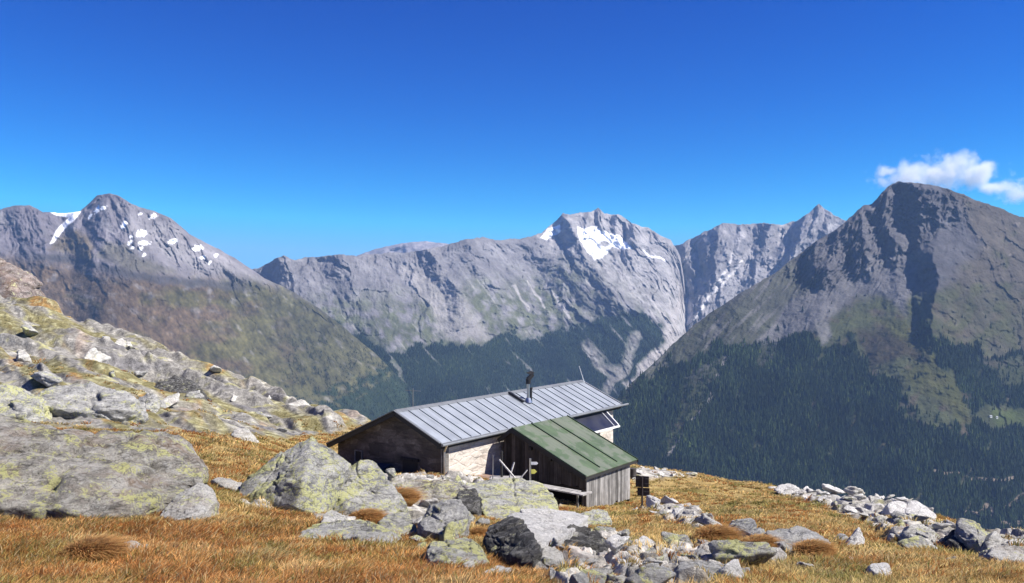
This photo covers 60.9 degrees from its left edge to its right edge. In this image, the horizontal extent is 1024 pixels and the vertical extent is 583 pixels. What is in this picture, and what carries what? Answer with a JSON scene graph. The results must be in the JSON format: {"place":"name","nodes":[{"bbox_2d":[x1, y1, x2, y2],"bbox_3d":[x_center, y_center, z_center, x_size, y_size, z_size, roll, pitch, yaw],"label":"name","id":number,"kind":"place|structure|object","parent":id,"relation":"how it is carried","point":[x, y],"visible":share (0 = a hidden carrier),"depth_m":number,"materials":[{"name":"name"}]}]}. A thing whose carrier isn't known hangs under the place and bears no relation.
{"place":"outdoors","nodes":[
{"label":"outdoors","id":0,"kind":"place"},
{"bbox_2d":[0,193,414,420],"bbox_3d":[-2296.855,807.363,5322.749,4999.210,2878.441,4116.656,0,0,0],"label":"mountain","id":1,"kind":"structure","parent":0,"point":[117,261],"depth_m":5179.66,"materials":[{"name":"stone"}]},
{"bbox_2d":[282,333,414,419],"bbox_3d":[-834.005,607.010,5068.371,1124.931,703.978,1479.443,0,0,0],"label":"forest","id":2,"kind":"object","parent":1,"relation":"on","point":[358,400],"visible":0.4,"depth_m":5317.74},
{"bbox_2d":[357,241,447,255],"bbox_3d":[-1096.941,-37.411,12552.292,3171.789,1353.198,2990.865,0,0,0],"label":"mountain far ridge","id":3,"kind":"structure","parent":0,"point":[410,247],"depth_m":12413.99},
{"bbox_2d":[252,208,687,405],"bbox_3d":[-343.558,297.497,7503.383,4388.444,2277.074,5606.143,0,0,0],"label":"mountain glacier range","id":4,"kind":"structure","parent":0,"point":[566,271],"depth_m":7061.92,"materials":[{"name":"stone"}]},
{"bbox_2d":[332,310,663,406],"bbox_3d":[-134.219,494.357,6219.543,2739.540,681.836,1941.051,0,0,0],"label":"forest","id":5,"kind":"object","parent":4,"relation":"on","point":[445,393],"visible":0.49,"depth_m":6314.58,"materials":[{"name":"plant"}]},
{"bbox_2d":[469,526,487,536],"bbox_3d":[-0.612,4.502,16.151,0.808,0.220,0.721,0,0,0],"label":"grass tussock","id":6,"kind":"object","parent":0,"point":[474,531],"depth_m":16.10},
{"bbox_2d":[0,295,1023,582],"bbox_3d":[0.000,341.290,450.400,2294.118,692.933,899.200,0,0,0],"label":"ground","id":7,"kind":"structure","parent":0,"point":[64,341],"depth_m":55.67,"materials":[{"name":"stone"}]},
{"bbox_2d":[0,258,45,297],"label":"boulder","id":8,"kind":"object","parent":7,"relation":"on","point":[16,282],"visible":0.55,"depth_m":124.86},
{"bbox_2d":[16,349,31,362],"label":"stone","id":9,"kind":"object","parent":7,"relation":"on","point":[22,356],"visible":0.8,"depth_m":59.16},
{"bbox_2d":[0,383,52,421],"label":"boulder","id":10,"kind":"object","parent":7,"relation":"on","point":[18,403],"visible":0.56,"depth_m":35.50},
{"bbox_2d":[21,325,38,335],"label":"stone","id":11,"kind":"object","parent":7,"relation":"on","point":[28,330],"visible":1,"depth_m":73.70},
{"bbox_2d":[30,371,62,387],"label":"stone","id":12,"kind":"object","parent":7,"relation":"on","point":[47,379],"visible":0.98,"depth_m":45.68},
{"bbox_2d":[37,381,148,423],"bbox_3d":[-18.638,5.499,38.955,5.342,2.679,5.007,0,0,0],"label":"boulder","id":13,"kind":"object","parent":7,"relation":"on","point":[91,399],"visible":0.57,"depth_m":37.53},
{"bbox_2d":[44,532,145,562],"bbox_3d":[-4.951,3.084,10.417,1.190,0.334,1.027,0,0,26],"label":"grass tussock","id":14,"kind":"object","parent":7,"relation":"on","point":[105,546],"depth_m":10.31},
{"bbox_2d":[83,347,110,361],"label":"stone","id":15,"kind":"object","parent":7,"relation":"on","point":[94,353],"visible":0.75,"depth_m":67.00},
{"bbox_2d":[0,415,208,520],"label":"boulder","id":16,"kind":"object","parent":7,"relation":"on","point":[50,471],"visible":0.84,"depth_m":15.21,"materials":[{"name":"stone"}]},
{"bbox_2d":[115,338,131,346],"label":"boulder","id":17,"kind":"object","parent":7,"relation":"on","point":[122,342],"visible":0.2,"depth_m":85.69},
{"bbox_2d":[134,371,147,376],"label":"stone","id":18,"kind":"object","parent":7,"relation":"on","point":[140,373],"visible":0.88,"depth_m":69.25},
{"bbox_2d":[138,392,166,412],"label":"boulder","id":19,"kind":"object","parent":7,"relation":"on","point":[152,402],"visible":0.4,"depth_m":44.06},
{"bbox_2d":[161,393,179,407],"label":"stone","id":20,"kind":"object","parent":7,"relation":"on","point":[171,400],"visible":0.69,"depth_m":47.65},
{"bbox_2d":[154,375,211,400],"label":"boulder","id":21,"kind":"object","parent":7,"relation":"on","point":[174,383],"visible":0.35,"depth_m":57.55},
{"bbox_2d":[160,483,219,520],"bbox_3d":[-5.346,3.739,14.509,0.880,0.912,1.347,0,0,0],"label":"boulder","id":22,"kind":"object","parent":7,"relation":"on","point":[197,500],"visible":0.53,"depth_m":14.29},
{"bbox_2d":[185,390,203,398],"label":"stone","id":23,"kind":"object","parent":7,"relation":"on","point":[196,394],"visible":0.96,"depth_m":55.38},
{"bbox_2d":[210,365,221,372],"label":"stone","id":24,"kind":"object","parent":7,"relation":"on","point":[215,369],"visible":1,"depth_m":83.34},
{"bbox_2d":[211,477,241,490],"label":"boulder","id":25,"kind":"object","parent":7,"relation":"on","point":[228,483],"visible":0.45,"depth_m":19.65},
{"bbox_2d":[230,428,258,442],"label":"boulder","id":26,"kind":"object","parent":7,"relation":"on","point":[244,433],"visible":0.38,"depth_m":38.15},
{"bbox_2d":[239,437,351,512],"bbox_3d":[-4.832,4.221,19.095,2.501,1.813,3.204,0,0,0],"label":"boulder","id":27,"kind":"object","parent":7,"relation":"on","point":[310,474],"visible":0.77,"depth_m":18.51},
{"bbox_2d":[288,399,309,406],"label":"stone","id":28,"kind":"object","parent":7,"relation":"on","point":[300,402],"visible":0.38,"depth_m":66.96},
{"bbox_2d":[321,510,346,522],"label":"boulder","id":29,"kind":"object","parent":7,"relation":"on","point":[331,516],"visible":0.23,"depth_m":15.18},
{"bbox_2d":[341,506,355,515],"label":"stone","id":30,"kind":"object","parent":7,"relation":"on","point":[349,511],"visible":0.69,"depth_m":17.49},
{"bbox_2d":[297,519,401,543],"bbox_3d":[-2.596,4.121,13.966,1.738,0.768,1.824,0,0,-21],"label":"boulder","id":31,"kind":"object","parent":7,"relation":"on","point":[373,530],"visible":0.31,"depth_m":13.90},
{"bbox_2d":[342,530,366,541],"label":"stone","id":32,"kind":"object","parent":7,"relation":"on","point":[360,534],"visible":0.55,"depth_m":13.15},
{"bbox_2d":[346,507,393,522],"bbox_3d":[-2.849,4.519,17.470,1.225,0.322,0.978,0,0,0],"label":"grass tussock","id":33,"kind":"object","parent":7,"relation":"on","point":[366,514],"depth_m":17.35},
{"bbox_2d":[333,460,408,514],"bbox_3d":[-3.103,4.569,19.390,1.599,1.448,2.559,0,0,0],"label":"boulder","id":34,"kind":"object","parent":7,"relation":"on","point":[368,484],"visible":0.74,"depth_m":18.89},
{"bbox_2d":[375,462,389,472],"bbox_3d":[-5.696,7.851,36.258,1.100,1.234,0.752,0,0,36],"label":"covered bench","id":35,"kind":"object","parent":7,"relation":"on","point":[382,466],"visible":0.13,"depth_m":36.13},
{"bbox_2d":[385,468,395,477],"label":"stone","id":36,"kind":"object","parent":7,"relation":"on","point":[390,472],"visible":1,"depth_m":30.46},
{"bbox_2d":[378,512,416,535],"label":"boulder","id":37,"kind":"object","parent":7,"relation":"on","point":[403,521],"visible":0.38,"depth_m":15.76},
{"bbox_2d":[396,485,433,506],"bbox_3d":[-2.793,5.295,22.418,1.863,0.515,1.582,0,0,0],"label":"grass tussock","id":38,"kind":"object","parent":7,"relation":"on","point":[411,496],"depth_m":22.28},
{"bbox_2d":[409,535,424,540],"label":"stone","id":39,"kind":"object","parent":7,"relation":"on","point":[419,537],"visible":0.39,"depth_m":14.24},
{"bbox_2d":[413,516,422,526],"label":"stone","id":40,"kind":"object","parent":7,"relation":"on","point":[417,521],"visible":0.28,"depth_m":17.15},
{"bbox_2d":[418,498,437,507],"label":"stone","id":41,"kind":"object","parent":7,"relation":"on","point":[425,503],"visible":0.66,"depth_m":23.47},
{"bbox_2d":[394,479,464,505],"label":"boulder","id":42,"kind":"object","parent":7,"relation":"on","point":[442,489],"visible":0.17,"depth_m":25.52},
{"bbox_2d":[416,499,470,538],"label":"boulder","id":43,"kind":"object","parent":7,"relation":"on","point":[436,518],"visible":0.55,"depth_m":15.20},
{"bbox_2d":[438,519,467,540],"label":"stone","id":44,"kind":"object","parent":7,"relation":"on","point":[452,530],"visible":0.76,"depth_m":14.41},
{"bbox_2d":[426,537,489,565],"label":"boulder","id":45,"kind":"object","parent":7,"relation":"on","point":[446,551],"visible":0.56,"depth_m":11.33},
{"bbox_2d":[455,475,464,484],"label":"stone","id":46,"kind":"object","parent":7,"relation":"on","point":[458,479],"visible":0.86,"depth_m":31.64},
{"bbox_2d":[458,560,474,568],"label":"stone","id":47,"kind":"object","parent":7,"relation":"on","point":[471,562],"visible":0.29,"depth_m":10.60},
{"bbox_2d":[456,488,482,515],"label":"boulder","id":48,"kind":"object","parent":7,"relation":"on","point":[471,499],"visible":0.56,"depth_m":24.04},
{"bbox_2d":[326,366,628,475],"bbox_3d":[-0.710,6.852,42.420,7.360,6.095,15.460,0,0,36],"label":"mountain hut","id":49,"kind":"object","parent":7,"relation":"on","point":[462,435],"visible":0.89,"depth_m":37.56,"materials":[{"name":"metal"}]},
{"bbox_2d":[354,450,361,461],"bbox_3d":[-6.637,7.165,37.653,0.470,0.530,0.046,0,0,36],"label":"window","id":50,"kind":"structure","parent":49,"relation":"in","point":[357,453],"depth_m":37.71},
{"bbox_2d":[400,457,418,472],"bbox_3d":[-4.230,7.750,35.903,1.000,1.700,0.086,0,0,36],"label":"door","id":51,"kind":"structure","parent":49,"relation":"in","point":[409,464],"depth_m":35.89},
{"bbox_2d":[475,518,489,524],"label":"stone","id":52,"kind":"object","parent":7,"relation":"on","point":[481,521],"visible":0.69,"depth_m":18.98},
{"bbox_2d":[486,565,511,572],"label":"boulder","id":53,"kind":"object","parent":7,"relation":"on","point":[502,567],"visible":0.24,"depth_m":10.11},
{"bbox_2d":[501,451,502,476],"bbox_3d":[-0.407,6.958,34.600,0.092,1.170,0.092,0,0,22],"label":"wooden post","id":54,"kind":"object","parent":7,"relation":"on","point":[501,464],"visible":0.65,"depth_m":34.56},
{"bbox_2d":[489,476,520,478],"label":"board platform","id":55,"kind":"structure","parent":7,"relation":"on","point":[499,477],"depth_m":34.50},
{"bbox_2d":[0,358,1023,582],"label":"grass","id":56,"kind":"structure","parent":7,"relation":"on","point":[262,550],"depth_m":12.15,"materials":[{"name":"plant"}]},
{"bbox_2d":[466,477,557,520],"bbox_3d":[-0.008,6.431,26.712,2.788,1.054,5.727,0,0,0],"label":"boulder","id":57,"kind":"object","parent":7,"relation":"on","point":[503,498],"visible":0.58,"depth_m":25.79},
{"bbox_2d":[482,516,542,568],"bbox_3d":[-0.046,3.747,12.126,0.726,0.925,2.450,0,0,-9],"label":"boulder","id":58,"kind":"object","parent":7,"relation":"on","point":[511,540],"visible":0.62,"depth_m":11.87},
{"bbox_2d":[529,458,537,479],"bbox_3d":[0.845,7.037,33.789,0.336,1.040,0.088,0,0,0],"label":"trail signpost","id":59,"kind":"object","parent":7,"relation":"on","point":[532,471],"visible":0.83,"depth_m":33.77,"materials":[{"name":"silver metal"}]},
{"bbox_2d":[478,474,591,508],"bbox_3d":[0.784,8.480,35.424,5.309,1.341,0.845,0,0,34],"label":"bench","id":60,"kind":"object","parent":7,"relation":"on","point":[577,493],"visible":0.43,"depth_m":34.31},
{"bbox_2d":[507,508,588,548],"bbox_3d":[0.587,4.328,15.249,1.351,1.514,6.237,0,0,10],"label":"boulder","id":61,"kind":"object","parent":7,"relation":"on","point":[545,526],"visible":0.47,"depth_m":14.50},
{"bbox_2d":[536,546,563,571],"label":"boulder","id":62,"kind":"object","parent":7,"relation":"on","point":[553,552],"visible":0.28,"depth_m":11.30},
{"bbox_2d":[549,567,555,579],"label":"stone","id":63,"kind":"object","parent":7,"relation":"on","point":[552,572],"visible":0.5,"depth_m":9.28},
{"bbox_2d":[541,557,564,569],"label":"stone","id":64,"kind":"object","parent":7,"relation":"on","point":[547,562],"visible":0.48,"depth_m":10.36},
{"bbox_2d":[551,537,564,548],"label":"stone","id":65,"kind":"object","parent":7,"relation":"on","point":[555,543],"visible":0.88,"depth_m":11.58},
{"bbox_2d":[497,415,638,506],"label":"wooden shed","id":66,"kind":"structure","parent":7,"relation":"on","point":[567,451],"depth_m":37.26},
{"bbox_2d":[569,572,589,582],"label":"stone","id":67,"kind":"object","parent":7,"relation":"on","point":[580,577],"visible":0.99,"depth_m":8.44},
{"bbox_2d":[563,524,608,554],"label":"boulder","id":68,"kind":"object","parent":7,"relation":"on","point":[593,540],"visible":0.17,"depth_m":13.78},
{"bbox_2d":[573,558,599,565],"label":"stone","id":69,"kind":"object","parent":7,"relation":"on","point":[592,561],"visible":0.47,"depth_m":11.51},
{"bbox_2d":[580,569,606,582],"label":"boulder","id":70,"kind":"object","parent":7,"relation":"on","point":[603,577],"visible":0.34,"depth_m":9.32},
{"bbox_2d":[579,509,611,525],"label":"boulder","id":71,"kind":"object","parent":7,"relation":"on","point":[599,517],"visible":0.27,"depth_m":23.92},
{"bbox_2d":[590,568,612,574],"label":"stone","id":72,"kind":"object","parent":7,"relation":"on","point":[605,571],"visible":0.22,"depth_m":9.87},
{"bbox_2d":[594,526,615,531],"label":"stone","id":73,"kind":"object","parent":7,"relation":"on","point":[601,528],"visible":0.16,"depth_m":16.91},
{"bbox_2d":[606,574,625,582],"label":"stone","id":74,"kind":"object","parent":7,"relation":"on","point":[617,579],"visible":0.89,"depth_m":8.57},
{"bbox_2d":[605,534,629,553],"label":"stone","id":75,"kind":"object","parent":7,"relation":"on","point":[615,543],"visible":1,"depth_m":12.42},
{"bbox_2d":[617,529,629,535],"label":"stone","id":76,"kind":"object","parent":7,"relation":"on","point":[625,532],"visible":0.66,"depth_m":16.68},
{"bbox_2d":[630,467,636,477],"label":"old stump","id":77,"kind":"object","parent":7,"relation":"on","point":[632,472],"visible":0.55,"depth_m":46.80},
{"bbox_2d":[636,476,649,505],"bbox_3d":[5.371,8.375,35.812,0.570,1.470,0.108,0,0,14],"label":"board sign","id":78,"kind":"object","parent":7,"relation":"on","point":[642,481],"visible":0.87,"depth_m":35.81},
{"bbox_2d":[636,536,655,546],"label":"stone","id":79,"kind":"object","parent":7,"relation":"on","point":[642,539],"visible":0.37,"depth_m":15.46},
{"bbox_2d":[625,563,675,582],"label":"stone","id":80,"kind":"object","parent":7,"relation":"on","point":[653,573],"visible":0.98,"depth_m":8.55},
{"bbox_2d":[645,547,655,552],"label":"stone","id":81,"kind":"object","parent":7,"relation":"on","point":[650,550],"visible":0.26,"depth_m":13.26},
{"bbox_2d":[643,557,662,565],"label":"stone","id":82,"kind":"object","parent":7,"relation":"on","point":[649,559],"visible":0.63,"depth_m":10.35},
{"bbox_2d":[646,495,660,507],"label":"stone","id":83,"kind":"object","parent":7,"relation":"on","point":[651,500],"visible":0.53,"depth_m":32.12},
{"bbox_2d":[655,553,669,561],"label":"stone","id":84,"kind":"object","parent":7,"relation":"on","point":[664,557],"visible":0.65,"depth_m":11.59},
{"bbox_2d":[661,496,678,503],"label":"stone","id":85,"kind":"object","parent":7,"relation":"on","point":[665,499],"visible":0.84,"depth_m":36.44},
{"bbox_2d":[661,532,692,546],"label":"stone","id":86,"kind":"object","parent":7,"relation":"on","point":[667,537],"visible":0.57,"depth_m":15.40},
{"bbox_2d":[672,507,683,518],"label":"stone","id":87,"kind":"object","parent":7,"relation":"on","point":[675,511],"visible":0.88,"depth_m":25.72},
{"bbox_2d":[679,554,698,559],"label":"stone","id":88,"kind":"object","parent":7,"relation":"on","point":[691,556],"visible":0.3,"depth_m":11.62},
{"bbox_2d":[690,548,706,555],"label":"boulder","id":89,"kind":"object","parent":7,"relation":"on","point":[700,550],"visible":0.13,"depth_m":12.96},
{"bbox_2d":[695,513,721,525],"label":"stone","id":90,"kind":"object","parent":7,"relation":"on","point":[704,520],"visible":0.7,"depth_m":20.56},
{"bbox_2d":[673,560,745,581],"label":"boulder","id":91,"kind":"object","parent":7,"relation":"on","point":[712,566],"visible":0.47,"depth_m":10.36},
{"bbox_2d":[715,559,743,578],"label":"stone","id":92,"kind":"object","parent":91,"relation":"on","point":[733,566],"visible":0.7,"depth_m":9.94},
{"bbox_2d":[689,523,746,540],"bbox_3d":[3.865,4.495,16.079,1.388,0.369,1.112,0,0,0],"label":"grass tussock","id":93,"kind":"object","parent":7,"relation":"on","point":[711,532],"depth_m":15.97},
{"bbox_2d":[708,539,776,565],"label":"stone","id":94,"kind":"object","parent":7,"relation":"on","point":[753,553],"visible":0.81,"depth_m":11.94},
{"bbox_2d":[727,518,765,537],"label":"boulder","id":95,"kind":"object","parent":7,"relation":"on","point":[748,526],"visible":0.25,"depth_m":17.07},
{"bbox_2d":[740,533,790,546],"bbox_3d":[4.204,4.164,14.380,1.057,0.292,0.881,0,0,-24],"label":"grass tussock","id":96,"kind":"object","parent":7,"relation":"on","point":[761,538],"depth_m":14.35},
{"bbox_2d":[770,547,786,560],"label":"boulder","id":97,"kind":"object","parent":7,"relation":"on","point":[781,554],"visible":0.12,"depth_m":13.09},
{"bbox_2d":[774,483,799,494],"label":"stone","id":98,"kind":"object","parent":7,"relation":"on","point":[787,488],"visible":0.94,"depth_m":44.44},
{"bbox_2d":[763,526,830,552],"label":"boulder","id":99,"kind":"object","parent":7,"relation":"on","point":[795,534],"visible":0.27,"depth_m":14.89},
{"bbox_2d":[796,561,813,567],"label":"stone","id":100,"kind":"object","parent":7,"relation":"on","point":[803,563],"visible":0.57,"depth_m":12.16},
{"bbox_2d":[786,538,847,556],"bbox_3d":[4.812,4.050,13.678,0.997,0.289,0.926,0,0,-31],"label":"grass tussock","id":101,"kind":"object","parent":7,"relation":"on","point":[810,546],"depth_m":13.60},
{"bbox_2d":[822,484,844,493],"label":"stone","id":102,"kind":"object","parent":7,"relation":"on","point":[830,488],"visible":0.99,"depth_m":43.59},
{"bbox_2d":[844,505,857,512],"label":"stone","id":103,"kind":"object","parent":7,"relation":"on","point":[847,508],"visible":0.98,"depth_m":31.58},
{"bbox_2d":[843,486,864,495],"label":"stone","id":104,"kind":"object","parent":7,"relation":"on","point":[851,490],"visible":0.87,"depth_m":41.59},
{"bbox_2d":[846,527,864,545],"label":"boulder","id":105,"kind":"object","parent":7,"relation":"on","point":[856,537],"visible":0.33,"depth_m":15.74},
{"bbox_2d":[855,507,880,514],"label":"stone","id":106,"kind":"object","parent":7,"relation":"on","point":[862,510],"visible":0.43,"depth_m":30.55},
{"bbox_2d":[866,562,891,576],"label":"boulder","id":107,"kind":"object","parent":7,"relation":"on","point":[874,568],"visible":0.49,"depth_m":11.28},
{"bbox_2d":[875,516,885,522],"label":"stone","id":108,"kind":"object","parent":7,"relation":"on","point":[880,519],"visible":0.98,"depth_m":21.10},
{"bbox_2d":[881,501,906,515],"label":"boulder","id":109,"kind":"object","parent":7,"relation":"on","point":[892,507],"visible":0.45,"depth_m":30.52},
{"bbox_2d":[890,510,904,518],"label":"stone","id":110,"kind":"object","parent":7,"relation":"on","point":[896,514],"visible":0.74,"depth_m":24.40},
{"bbox_2d":[890,518,905,525],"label":"stone","id":111,"kind":"object","parent":7,"relation":"on","point":[897,521],"visible":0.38,"depth_m":21.57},
{"bbox_2d":[895,524,938,543],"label":"boulder","id":112,"kind":"object","parent":7,"relation":"on","point":[922,530],"visible":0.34,"depth_m":17.70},
{"bbox_2d":[897,535,937,548],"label":"boulder","id":113,"kind":"object","parent":7,"relation":"on","point":[916,541],"visible":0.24,"depth_m":15.80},
{"bbox_2d":[905,500,935,520],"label":"boulder","id":114,"kind":"object","parent":7,"relation":"on","point":[916,507],"visible":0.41,"depth_m":30.29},
{"bbox_2d":[912,515,929,521],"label":"stone","id":115,"kind":"object","parent":7,"relation":"on","point":[921,518],"visible":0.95,"depth_m":23.76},
{"bbox_2d":[931,523,952,528],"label":"stone","id":116,"kind":"object","parent":7,"relation":"on","point":[939,525],"visible":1,"depth_m":21.02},
{"bbox_2d":[940,529,969,551],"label":"boulder","id":117,"kind":"object","parent":7,"relation":"on","point":[950,540],"visible":0.3,"depth_m":16.21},
{"bbox_2d":[954,518,987,553],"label":"boulder","id":118,"kind":"object","parent":7,"relation":"on","point":[970,535],"visible":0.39,"depth_m":16.19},
{"bbox_2d":[980,531,1003,551],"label":"boulder","id":119,"kind":"object","parent":7,"relation":"on","point":[993,539],"visible":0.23,"depth_m":15.72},
{"bbox_2d":[978,544,1023,562],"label":"boulder","id":120,"kind":"object","parent":7,"relation":"on","point":[1002,552],"visible":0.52,"depth_m":13.54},
{"bbox_2d":[0,0,1023,268],"label":"sky","id":121,"kind":"structure","parent":0,"point":[266,130],"materials":[{"name":"blue"}]},
{"bbox_2d":[674,204,845,329],"bbox_3d":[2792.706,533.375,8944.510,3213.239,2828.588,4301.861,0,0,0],"label":"mountain jagged wall","id":122,"kind":"structure","parent":0,"point":[723,263],"depth_m":8432.25,"materials":[{"name":"stone"}]},
{"bbox_2d":[617,181,1023,528],"bbox_3d":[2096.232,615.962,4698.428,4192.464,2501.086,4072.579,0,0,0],"label":"mountain","id":123,"kind":"structure","parent":0,"point":[898,258],"depth_m":4265.64,"materials":[{"name":"stone"}]},
{"bbox_2d":[613,294,1023,529],"bbox_3d":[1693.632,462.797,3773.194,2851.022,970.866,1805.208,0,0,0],"label":"forest","id":124,"kind":"object","parent":123,"relation":"on","point":[749,462],"visible":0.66,"depth_m":3527.10,"materials":[{"name":"plant"}]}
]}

